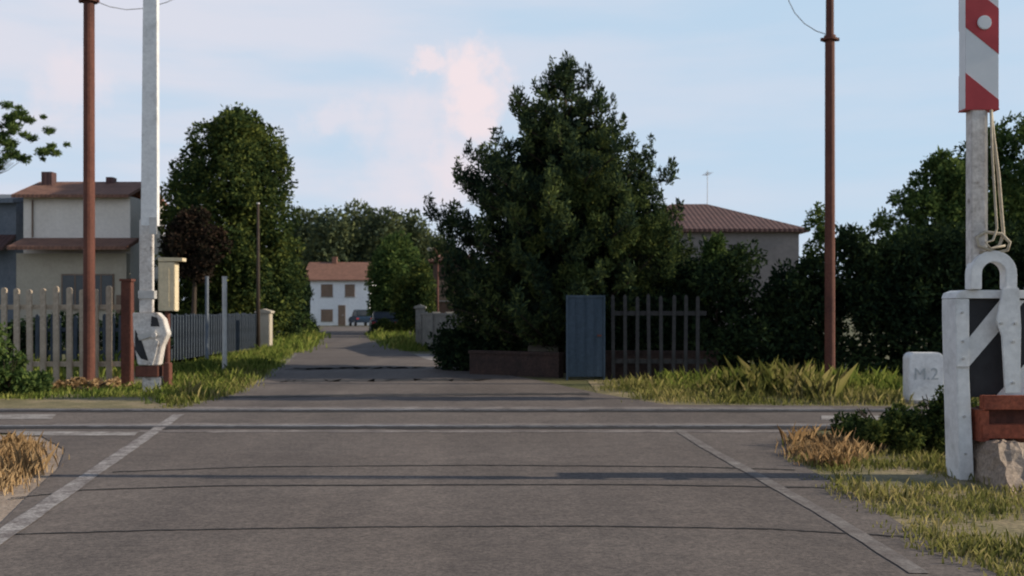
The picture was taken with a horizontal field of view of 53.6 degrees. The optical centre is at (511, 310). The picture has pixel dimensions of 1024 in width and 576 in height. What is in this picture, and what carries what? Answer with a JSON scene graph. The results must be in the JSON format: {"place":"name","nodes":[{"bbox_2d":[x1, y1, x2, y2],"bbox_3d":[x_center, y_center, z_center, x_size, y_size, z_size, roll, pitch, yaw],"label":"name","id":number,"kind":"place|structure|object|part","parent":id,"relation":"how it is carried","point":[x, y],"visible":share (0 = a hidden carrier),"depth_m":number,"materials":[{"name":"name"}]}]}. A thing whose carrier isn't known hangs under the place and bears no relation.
{"place":"outdoors","nodes":[
{"label":"outdoors","id":0,"kind":"place"},
{"bbox_2d":[0,435,64,522],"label":"gravel shoulder","id":1,"kind":"object","parent":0,"point":[8,504],"visible":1,"depth_m":8.61},
{"bbox_2d":[0,430,69,495],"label":"dry grass","id":2,"kind":"structure","parent":0,"point":[19,459],"depth_m":9.29,"materials":[{"name":"plant"}]},
{"bbox_2d":[0,379,169,399],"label":"fence foot grass","id":3,"kind":"structure","parent":0,"point":[119,391],"depth_m":17.86,"materials":[{"name":"green plant"}]},
{"bbox_2d":[0,352,288,407],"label":"verge soil","id":4,"kind":"structure","parent":0,"point":[123,401],"depth_m":16.58,"materials":[{"name":"brown soil"}]},
{"bbox_2d":[0,321,18,388],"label":"weed clump","id":5,"kind":"object","parent":4,"relation":"on","point":[3,348],"visible":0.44,"depth_m":18.30,"materials":[{"name":"green plant"}]},
{"bbox_2d":[0,351,54,395],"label":"weed clump","id":6,"kind":"object","parent":4,"relation":"on","point":[15,377],"visible":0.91,"depth_m":17.87,"materials":[{"name":"green plant"}]},
{"bbox_2d":[0,286,120,382],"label":"picket fence","id":7,"kind":"object","parent":4,"relation":"on","point":[56,364],"visible":0.73,"depth_m":20.90,"materials":[{"name":"wood"}]},
{"bbox_2d":[35,314,120,361],"bbox_3d":[-11.397,0.788,26.930,2.506,1.426,0.120,0,0,0],"label":"garden fence","id":8,"kind":"object","parent":4,"relation":"on","point":[61,330],"visible":0.34,"depth_m":26.87,"materials":[{"name":"grey wood"}]},
{"bbox_2d":[78,0,99,380],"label":"rusty pole","id":9,"kind":"object","parent":4,"relation":"on","point":[88,189],"visible":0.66,"depth_m":20.11,"materials":[{"name":"metal"}]},
{"bbox_2d":[99,0,170,9],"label":"cable","id":10,"kind":"object","parent":9,"relation":"attached to","point":[130,9],"visible":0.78,"depth_m":20.23,"materials":[{"name":"metal"}]},
{"bbox_2d":[50,375,133,390],"bbox_3d":[-7.984,1.376,19.394,1.382,0.285,1.422,0,0,26],"label":"dry brush","id":11,"kind":"object","parent":4,"relation":"on","point":[76,382],"visible":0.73,"depth_m":19.14,"materials":[{"name":"plant"}]},
{"bbox_2d":[119,279,135,384],"bbox_3d":[-7.817,0.425,20.600,0.240,2.150,0.240,0,0,0],"label":"fence post","id":12,"kind":"object","parent":4,"relation":"on","point":[127,337],"visible":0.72,"depth_m":20.50,"materials":[{"name":"metal"}]},
{"bbox_2d":[133,0,171,391],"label":"crossing barrier","id":13,"kind":"object","parent":4,"relation":"on","point":[151,333],"visible":0.94,"depth_m":18.54,"materials":[{"name":"white metal"}]},
{"bbox_2d":[158,257,185,362],"bbox_3d":[-6.506,0.239,19.396,0.460,2.521,0.248,0,0,0],"label":"cream cabinet","id":14,"kind":"object","parent":4,"relation":"on","point":[168,285],"visible":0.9,"depth_m":19.28,"materials":[{"name":"metal"}]},
{"bbox_3d":[-6.616,-0.440,19.275,0.180,0.720,0.006,0,0,0],"label":"cabinet door","id":15,"kind":"part","parent":14,"relation":"part of","materials":[{"name":"beige metal"}]},
{"bbox_2d":[134,313,255,361],"bbox_3d":[-10.379,0.787,34.967,0.120,1.427,16.072,0,0,-2],"label":"garden fence","id":16,"kind":"object","parent":4,"relation":"on","point":[241,331],"visible":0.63,"depth_m":34.75,"materials":[{"name":"grey metal"}]},
{"bbox_2d":[205,276,208,358],"bbox_3d":[-8.129,0.297,27.000,0.156,2.445,0.156,0,0,0],"label":"metal post","id":17,"kind":"object","parent":4,"relation":"on","point":[207,316],"visible":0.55,"depth_m":26.96,"materials":[{"name":"grey metal"}]},
{"bbox_2d":[149,365,271,407],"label":"straw grass","id":18,"kind":"structure","parent":4,"relation":"on","point":[197,388],"depth_m":17.79,"materials":[{"name":"green plant"}]},
{"bbox_2d":[139,344,298,403],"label":"verge grass","id":19,"kind":"structure","parent":4,"relation":"on","point":[264,356],"depth_m":23.53,"materials":[{"name":"green plant"}]},
{"bbox_2d":[222,276,226,369],"bbox_3d":[-6.865,0.347,24.200,0.191,2.345,0.191,0,0,0],"label":"metal post","id":20,"kind":"object","parent":4,"relation":"on","point":[224,319],"visible":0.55,"depth_m":24.16,"materials":[{"name":"metal"}]},
{"bbox_2d":[256,203,259,348],"bbox_3d":[-9.270,-1.175,37.000,0.158,5.550,0.158,0,0,0],"label":"utility pole","id":21,"kind":"object","parent":4,"relation":"on","point":[258,290],"visible":0.83,"depth_m":36.95,"materials":[{"name":"wood"}]},
{"bbox_2d":[254,309,274,346],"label":"gate pillar","id":22,"kind":"structure","parent":4,"relation":"on","point":[266,326],"depth_m":38.25,"materials":[{"name":"beige paint"}]},
{"bbox_2d":[305,257,372,324],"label":"white house","id":23,"kind":"structure","parent":0,"point":[340,296],"depth_m":105.00,"materials":[{"name":"paint"}]},
{"bbox_2d":[320,309,332,321],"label":"window","id":24,"kind":"structure","parent":23,"relation":"in","point":[326,314],"depth_m":104.95,"materials":[{"name":"wood"}]},
{"bbox_2d":[321,284,332,296],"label":"window","id":25,"kind":"structure","parent":23,"relation":"in","point":[326,289],"depth_m":104.95,"materials":[{"name":"wood"}]},
{"bbox_2d":[338,305,344,324],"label":"door","id":26,"kind":"structure","parent":23,"relation":"in","point":[341,308],"depth_m":104.95,"materials":[{"name":"wood"}]},
{"bbox_2d":[345,284,354,296],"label":"window","id":27,"kind":"structure","parent":23,"relation":"in","point":[349,288],"depth_m":104.95,"materials":[{"name":"wood"}]},
{"bbox_2d":[318,326,368,326],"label":"road","id":28,"kind":"structure","parent":0,"point":[343,326],"depth_m":97.26,"materials":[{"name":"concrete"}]},
{"bbox_2d":[415,354,438,361],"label":"driveway","id":29,"kind":"structure","parent":0,"point":[428,356],"depth_m":33.18,"materials":[{"name":"concrete"}]},
{"bbox_2d":[428,255,474,312],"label":"brown house","id":30,"kind":"structure","parent":0,"point":[442,306],"depth_m":62.00,"materials":[{"name":"paint"}]},
{"bbox_2d":[439,281,449,301],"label":"window","id":31,"kind":"structure","parent":30,"relation":"in","point":[440,297],"depth_m":61.94,"materials":[{"name":"glass"}]},
{"bbox_2d":[0,318,926,490],"bbox_3d":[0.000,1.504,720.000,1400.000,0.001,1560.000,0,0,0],"label":"ground","id":32,"kind":"structure","parent":0,"point":[581,383],"depth_m":22.56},
{"bbox_2d":[0,194,22,321],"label":"grey house","id":33,"kind":"structure","parent":32,"relation":"on","point":[11,220],"depth_m":47.00,"materials":[{"name":"white paint"}]},
{"bbox_2d":[0,101,71,173],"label":"branching tree","id":34,"kind":"object","parent":32,"relation":"on","point":[10,151],"visible":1,"depth_m":51.73,"materials":[{"name":"green plant"}]},
{"bbox_2d":[7,172,166,344],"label":"house","id":35,"kind":"structure","parent":32,"relation":"on","point":[50,245],"depth_m":44.88,"materials":[{"name":"white paint"}]},
{"bbox_2d":[60,274,82,309],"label":"window","id":36,"kind":"structure","parent":35,"relation":"in","point":[75,281],"depth_m":44.49,"materials":[{"name":"grey glass"}]},
{"bbox_2d":[95,274,114,309],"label":"window","id":37,"kind":"structure","parent":35,"relation":"in","point":[102,281],"depth_m":44.49,"materials":[{"name":"grey glass"}]},
{"bbox_2d":[116,295,120,323],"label":"door","id":38,"kind":"structure","parent":35,"relation":"in","point":[118,297],"depth_m":44.49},
{"bbox_2d":[0,310,174,361],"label":"hedge","id":39,"kind":"object","parent":32,"relation":"on","point":[23,333],"visible":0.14,"depth_m":29.77,"materials":[{"name":"green plant"}]},
{"bbox_2d":[9,349,174,381],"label":"field grass","id":40,"kind":"structure","parent":32,"relation":"on","point":[116,371],"depth_m":23.13,"materials":[{"name":"green plant"}]},
{"bbox_2d":[157,204,233,314],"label":"purple tree","id":41,"kind":"object","parent":32,"relation":"on","point":[202,256],"visible":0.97,"depth_m":41.50,"materials":[{"name":"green plant"}]},
{"bbox_2d":[150,276,304,342],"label":"dark hedge","id":42,"kind":"object","parent":32,"relation":"on","point":[293,328],"visible":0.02,"depth_m":48.10,"materials":[{"name":"green plant"}]},
{"bbox_2d":[154,102,308,338],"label":"broad tree","id":43,"kind":"object","parent":32,"relation":"on","point":[241,148],"visible":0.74,"depth_m":44.59,"materials":[{"name":"green plant"}]},
{"bbox_2d":[254,328,330,352],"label":"roadside grass","id":44,"kind":"structure","parent":32,"relation":"on","point":[310,339],"depth_m":41.35,"materials":[{"name":"green plant"}]},
{"bbox_2d":[283,263,314,318],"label":"garden tree","id":45,"kind":"object","parent":32,"relation":"on","point":[307,292],"visible":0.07,"depth_m":83.60,"materials":[{"name":"green plant"}]},
{"bbox_2d":[283,206,319,314],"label":"distant tree","id":46,"kind":"object","parent":32,"relation":"on","point":[301,232],"visible":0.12,"depth_m":148.34,"materials":[{"name":"green plant"}]},
{"bbox_2d":[285,310,319,332],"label":"round shrub","id":47,"kind":"object","parent":32,"relation":"on","point":[308,322],"visible":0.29,"depth_m":61.91,"materials":[{"name":"green plant"}]},
{"bbox_2d":[299,205,363,311],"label":"distant tree","id":48,"kind":"object","parent":32,"relation":"on","point":[334,236],"visible":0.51,"depth_m":138.40,"materials":[{"name":"green plant"}]},
{"bbox_2d":[340,198,375,261],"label":"distant tree","id":49,"kind":"object","parent":32,"relation":"on","point":[358,218],"visible":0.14,"depth_m":150.58,"materials":[{"name":"green plant"}]},
{"bbox_2d":[348,310,371,325],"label":"parked car","id":50,"kind":"object","parent":32,"relation":"on","point":[358,316],"visible":0.73,"depth_m":99.89,"materials":[{"name":"blue paint"}]},
{"bbox_2d":[369,311,397,331],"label":"parked car","id":51,"kind":"object","parent":32,"relation":"on","point":[376,315],"visible":0.45,"depth_m":64.42,"materials":[{"name":"paint"}]},
{"bbox_2d":[357,206,413,271],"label":"distant tree","id":52,"kind":"object","parent":32,"relation":"on","point":[379,225],"visible":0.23,"depth_m":140.90,"materials":[{"name":"green plant"}]},
{"bbox_2d":[364,317,409,333],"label":"round shrub","id":53,"kind":"object","parent":32,"relation":"on","point":[385,323],"visible":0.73,"depth_m":63.15,"materials":[{"name":"green plant"}]},
{"bbox_2d":[363,327,428,351],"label":"roadside grass","id":54,"kind":"structure","parent":32,"relation":"on","point":[401,340],"depth_m":43.21,"materials":[{"name":"green plant"}]},
{"bbox_2d":[364,229,432,331],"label":"garden tree","id":55,"kind":"object","parent":32,"relation":"on","point":[391,261],"visible":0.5,"depth_m":70.95,"materials":[{"name":"green plant"}]},
{"bbox_2d":[388,258,436,332],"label":"garden tree","id":56,"kind":"object","parent":32,"relation":"on","point":[415,286],"visible":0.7,"depth_m":57.38,"materials":[{"name":"green plant"}]},
{"bbox_2d":[394,208,436,266],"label":"distant tree","id":57,"kind":"object","parent":32,"relation":"on","point":[418,236],"visible":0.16,"depth_m":146.52,"materials":[{"name":"green plant"}]},
{"bbox_2d":[414,304,426,344],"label":"gate pillar","id":58,"kind":"structure","parent":32,"relation":"on","point":[419,308],"depth_m":40.42,"materials":[{"name":"grey concrete"}]},
{"bbox_2d":[427,248,438,311],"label":"street lamp","id":59,"kind":"object","parent":32,"relation":"on","point":[437,283],"visible":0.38,"depth_m":49.97,"materials":[{"name":"metal"}]},
{"bbox_2d":[418,228,447,273],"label":"distant tree","id":60,"kind":"object","parent":32,"relation":"on","point":[437,237],"visible":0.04,"depth_m":148.67,"materials":[{"name":"green plant"}]},
{"bbox_2d":[420,312,463,350],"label":"garden wall","id":61,"kind":"structure","parent":32,"relation":"on","point":[429,322],"depth_m":38.29,"materials":[{"name":"grey concrete"}]},
{"bbox_2d":[425,310,558,370],"bbox_3d":[-0.446,0.664,25.878,3.572,1.695,2.240,0,0,0],"label":"under shrub","id":62,"kind":"object","parent":32,"relation":"on","point":[453,346],"visible":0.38,"depth_m":25.34,"materials":[{"name":"green plant"}]},
{"bbox_2d":[468,350,564,377],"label":"brick wall","id":63,"kind":"structure","parent":32,"relation":"on","point":[523,363],"depth_m":23.25,"materials":[{"name":"brick"}]},
{"bbox_2d":[528,313,557,351],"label":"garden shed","id":64,"kind":"structure","parent":32,"relation":"on","point":[538,347],"depth_m":24.28,"materials":[{"name":"grey"}]},
{"bbox_2d":[422,49,707,372],"bbox_3d":[1.321,-2.421,24.864,6.949,7.961,6.382,0,0,0],"label":"pine tree","id":65,"kind":"object","parent":32,"relation":"on","point":[553,143],"visible":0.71,"depth_m":23.54,"materials":[{"name":"green plant"}]},
{"bbox_2d":[566,295,604,379],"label":"metal gate","id":66,"kind":"structure","parent":32,"relation":"on","point":[585,335],"depth_m":21.88,"materials":[{"name":"metal"}]},
{"bbox_2d":[521,147,685,320],"bbox_3d":[2.201,-1.129,23.587,4.010,5.363,3.242,0,0,0],"label":"leafy tree","id":67,"kind":"object","parent":32,"relation":"on","point":[647,237],"visible":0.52,"depth_m":22.83,"materials":[{"name":"green plant"}]},
{"bbox_2d":[611,294,706,378],"bbox_3d":[3.200,0.563,22.132,2.068,1.875,0.120,0,0,6],"label":"picket fence","id":68,"kind":"object","parent":32,"relation":"on","point":[673,313],"visible":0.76,"depth_m":22.09,"materials":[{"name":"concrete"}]},
{"bbox_2d":[605,350,718,378],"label":"brick wall","id":69,"kind":"structure","parent":32,"relation":"on","point":[667,354],"depth_m":22.46,"materials":[{"name":"brown brick"}]},
{"bbox_2d":[690,230,745,324],"bbox_3d":[4.742,-0.148,23.258,1.368,3.400,1.484,0,0,-24],"label":"sapling","id":70,"kind":"object","parent":32,"relation":"on","point":[714,246],"visible":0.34,"depth_m":23.00,"materials":[{"name":"green plant"}]},
{"bbox_2d":[799,201,824,371],"bbox_3d":[7.307,-0.541,24.183,0.890,4.185,0.952,0,0,31],"label":"sapling","id":71,"kind":"object","parent":32,"relation":"on","point":[819,234],"visible":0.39,"depth_m":24.08,"materials":[{"name":"green plant"}]},
{"bbox_2d":[605,214,1023,376],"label":"hedge","id":72,"kind":"object","parent":32,"relation":"on","point":[772,325],"visible":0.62,"depth_m":22.63,"materials":[{"name":"green plant"}]},
{"bbox_2d":[853,146,1023,317],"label":"roadside tree","id":73,"kind":"object","parent":32,"relation":"on","point":[941,196],"visible":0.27,"depth_m":24.89,"materials":[{"name":"green plant"}]},
{"bbox_2d":[953,110,1023,234],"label":"roadside tree","id":74,"kind":"object","parent":32,"relation":"on","point":[1012,186],"visible":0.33,"depth_m":26.25,"materials":[{"name":"green plant"}]},
{"bbox_2d":[0,327,995,575],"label":"road","id":75,"kind":"structure","parent":0,"point":[276,544],"depth_m":8.17,"materials":[{"name":"grey asphalt"}]},
{"bbox_2d":[0,414,55,418],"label":"concrete strip","id":76,"kind":"object","parent":75,"relation":"on","point":[26,416],"visible":1,"depth_m":14.24,"materials":[{"name":"grey concrete"}]},
{"bbox_2d":[16,431,137,434],"bbox_3d":[-5.309,1.484,12.288,1.618,0.001,0.424,0,0,0],"label":"concrete strip","id":77,"kind":"object","parent":75,"relation":"on","point":[73,433],"visible":1,"depth_m":12.27,"materials":[{"name":"grey concrete"}]},
{"bbox_2d":[0,414,183,544],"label":"edge line","id":78,"kind":"object","parent":75,"relation":"on","point":[26,518],"visible":1,"depth_m":8.46,"materials":[{"name":"paint"}]},
{"bbox_2d":[239,354,296,392],"bbox_3d":[-6.146,1.484,26.795,0.224,0.001,16.992,0,0,-9],"label":"edge line","id":79,"kind":"object","parent":75,"relation":"on","point":[279,368],"visible":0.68,"depth_m":23.65,"materials":[{"name":"paint"}]},
{"bbox_2d":[283,366,425,369],"bbox_3d":[-4.062,1.483,26.389,3.742,0.001,1.375,0,0,-13],"label":"road seam","id":80,"kind":"object","parent":75,"relation":"on","point":[380,367],"visible":1,"depth_m":26.11,"materials":[{"name":"asphalt"}]},
{"bbox_2d":[272,378,487,381],"bbox_3d":[-2.785,1.483,21.756,4.785,0.001,1.046,0,0,-7],"label":"road seam","id":81,"kind":"object","parent":75,"relation":"on","point":[378,380],"visible":1,"depth_m":21.61,"materials":[{"name":"concrete"}]},
{"bbox_2d":[224,393,589,397],"bbox_3d":[-1.819,1.483,17.892,6.471,0.001,0.709,0,0,-6],"label":"road seam","id":82,"kind":"object","parent":75,"relation":"on","point":[319,395],"visible":1,"depth_m":17.98,"materials":[{"name":"concrete"}]},
{"bbox_2d":[0,427,834,428],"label":"flangeway","id":83,"kind":"object","parent":75,"relation":"on","point":[411,427],"visible":0.85,"depth_m":12.90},
{"bbox_2d":[11,484,830,497],"bbox_3d":[-0.671,1.483,8.501,6.690,0.001,0.506,0,0,-4],"label":"road seam","id":84,"kind":"object","parent":75,"relation":"on","point":[434,484],"visible":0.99,"depth_m":8.61,"materials":[{"name":"black asphalt"}]},
{"bbox_2d":[54,423,838,424],"bbox_3d":[-0.618,1.484,13.248,10.770,0.001,0.357,0,0,0],"label":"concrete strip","id":85,"kind":"object","parent":75,"relation":"on","point":[448,424],"visible":0.74,"depth_m":13.24,"materials":[{"name":"concrete"}]},
{"bbox_2d":[113,465,794,471],"bbox_3d":[-0.521,1.483,9.578,6.344,0.001,0.396,0,0,-1],"label":"road seam","id":86,"kind":"object","parent":75,"relation":"on","point":[458,465],"visible":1,"depth_m":9.66,"materials":[{"name":"black asphalt"}]},
{"bbox_2d":[0,409,913,426],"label":"railway track","id":87,"kind":"structure","parent":75,"relation":"on","point":[423,425],"depth_m":12.98,"materials":[{"name":"metal"}]},
{"bbox_2d":[0,410,924,411],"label":"flangeway","id":88,"kind":"object","parent":75,"relation":"on","point":[435,411],"visible":0.91,"depth_m":14.95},
{"bbox_2d":[16,525,909,536],"bbox_3d":[-0.435,1.483,6.825,6.196,0.001,0.377,0,0,0],"label":"road seam","id":89,"kind":"object","parent":75,"relation":"on","point":[439,526],"visible":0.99,"depth_m":6.91,"materials":[{"name":"black asphalt"}]},
{"bbox_2d":[137,430,796,432],"bbox_3d":[-0.521,1.484,12.496,8.190,0.001,0.291,0,0,0],"label":"concrete strip","id":90,"kind":"object","parent":75,"relation":"on","point":[621,431],"visible":0.98,"depth_m":12.47,"materials":[{"name":"concrete"}]},
{"bbox_2d":[181,407,834,408],"bbox_3d":[-0.056,1.484,15.499,9.950,0.001,0.444,0,0,0],"label":"concrete strip","id":91,"kind":"object","parent":75,"relation":"on","point":[508,408],"visible":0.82,"depth_m":15.41,"materials":[{"name":"concrete"}]},
{"bbox_2d":[674,430,929,572],"bbox_3d":[2.204,1.483,9.201,0.168,0.001,6.939,0,0,-2],"label":"edge line","id":92,"kind":"object","parent":75,"relation":"on","point":[898,559],"visible":1,"depth_m":7.34,"materials":[{"name":"paint"}]},
{"bbox_2d":[821,415,879,419],"bbox_3d":[5.051,1.484,14.114,1.656,0.001,0.559,0,0,0],"label":"concrete strip","id":93,"kind":"object","parent":75,"relation":"on","point":[826,417],"visible":0.33,"depth_m":14.11,"materials":[{"name":"grey concrete"}]},
{"bbox_2d":[0,0,1023,299],"label":"sky","id":94,"kind":"structure","parent":0,"point":[375,102],"materials":[{"name":"blue"}]},
{"bbox_2d":[644,204,808,325],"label":"house","id":95,"kind":"structure","parent":0,"point":[777,240],"depth_m":40.00,"materials":[{"name":"grey paint"}]},
{"bbox_2d":[704,170,712,203],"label":"television antenna","id":96,"kind":"object","parent":95,"relation":"on","point":[707,173],"visible":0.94,"depth_m":43.99,"materials":[{"name":"metal"}]},
{"bbox_2d":[647,360,902,391],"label":"hedge foot grass","id":97,"kind":"structure","parent":0,"point":[876,379],"depth_m":19.65,"materials":[{"name":"green plant"}]},
{"bbox_2d":[585,372,978,406],"bbox_3d":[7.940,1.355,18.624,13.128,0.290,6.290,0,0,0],"label":"verge grass","id":98,"kind":"structure","parent":0,"point":[871,394],"depth_m":17.05,"materials":[{"name":"green plant"}]},
{"bbox_2d":[693,354,857,401],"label":"tall weeds","id":99,"kind":"object","parent":98,"relation":"on","point":[782,380],"visible":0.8,"depth_m":17.62,"materials":[{"name":"green plant"}]},
{"bbox_2d":[820,0,838,372],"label":"rusty pole","id":100,"kind":"object","parent":98,"relation":"on","point":[830,39],"visible":0.8,"depth_m":20.52,"materials":[{"name":"metal"}]},
{"bbox_2d":[788,0,824,33],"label":"cable","id":101,"kind":"object","parent":100,"relation":"attached to","point":[801,20],"visible":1,"depth_m":20.59,"materials":[{"name":"metal"}]},
{"bbox_2d":[903,352,943,403],"bbox_3d":[6.655,1.085,16.400,0.640,0.830,0.360,0,0,0],"label":"marker stone","id":102,"kind":"object","parent":98,"relation":"on","point":[923,376],"visible":0.94,"depth_m":16.26,"materials":[{"name":"white stone"}]},
{"bbox_2d":[781,437,1023,575],"bbox_3d":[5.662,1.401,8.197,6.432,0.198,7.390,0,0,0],"label":"verge grass","id":103,"kind":"structure","parent":0,"point":[992,548],"depth_m":7.72,"materials":[{"name":"green plant"}]},
{"bbox_2d":[775,422,885,468],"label":"dry grass","id":104,"kind":"structure","parent":103,"relation":"on","point":[823,447],"depth_m":10.44,"materials":[{"name":"plant"}]},
{"bbox_2d":[829,400,945,453],"bbox_3d":[4.212,1.247,11.172,1.430,0.534,1.472,0,0,0],"label":"shrub","id":105,"kind":"object","parent":103,"relation":"on","point":[890,426],"visible":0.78,"depth_m":10.80,"materials":[{"name":"green plant"}]},
{"bbox_2d":[893,384,978,453],"bbox_3d":[4.626,1.149,10.983,0.996,0.716,0.965,0,0,41],"label":"shrub","id":106,"kind":"object","parent":103,"relation":"on","point":[932,419],"visible":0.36,"depth_m":10.79,"materials":[{"name":"green plant"}]},
{"bbox_2d":[942,0,1023,493],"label":"crossing barrier","id":107,"kind":"object","parent":103,"relation":"on","point":[983,343],"visible":0.98,"depth_m":8.94,"materials":[{"name":"white and red painted metal"},{"name":"black enamel"},{"name":"stone"}]},
{"bbox_2d":[975,110,1010,253],"bbox_3d":[4.230,-1.131,8.909,0.302,1.275,0.068,0,0,0],"label":"rope","id":108,"kind":"object","parent":107,"relation":"hanging from","point":[1002,234],"visible":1,"depth_m":8.90,"materials":[{"name":"beige fabric"}]},
{"bbox_2d":[985,112,1005,249],"bbox_3d":[4.231,-1.139,8.880,0.184,1.209,0.022,0,0,0],"label":"rope","id":109,"kind":"object","parent":107,"relation":"hanging from","point":[993,181],"visible":1,"depth_m":8.87,"materials":[{"name":"beige fabric"}]}
]}

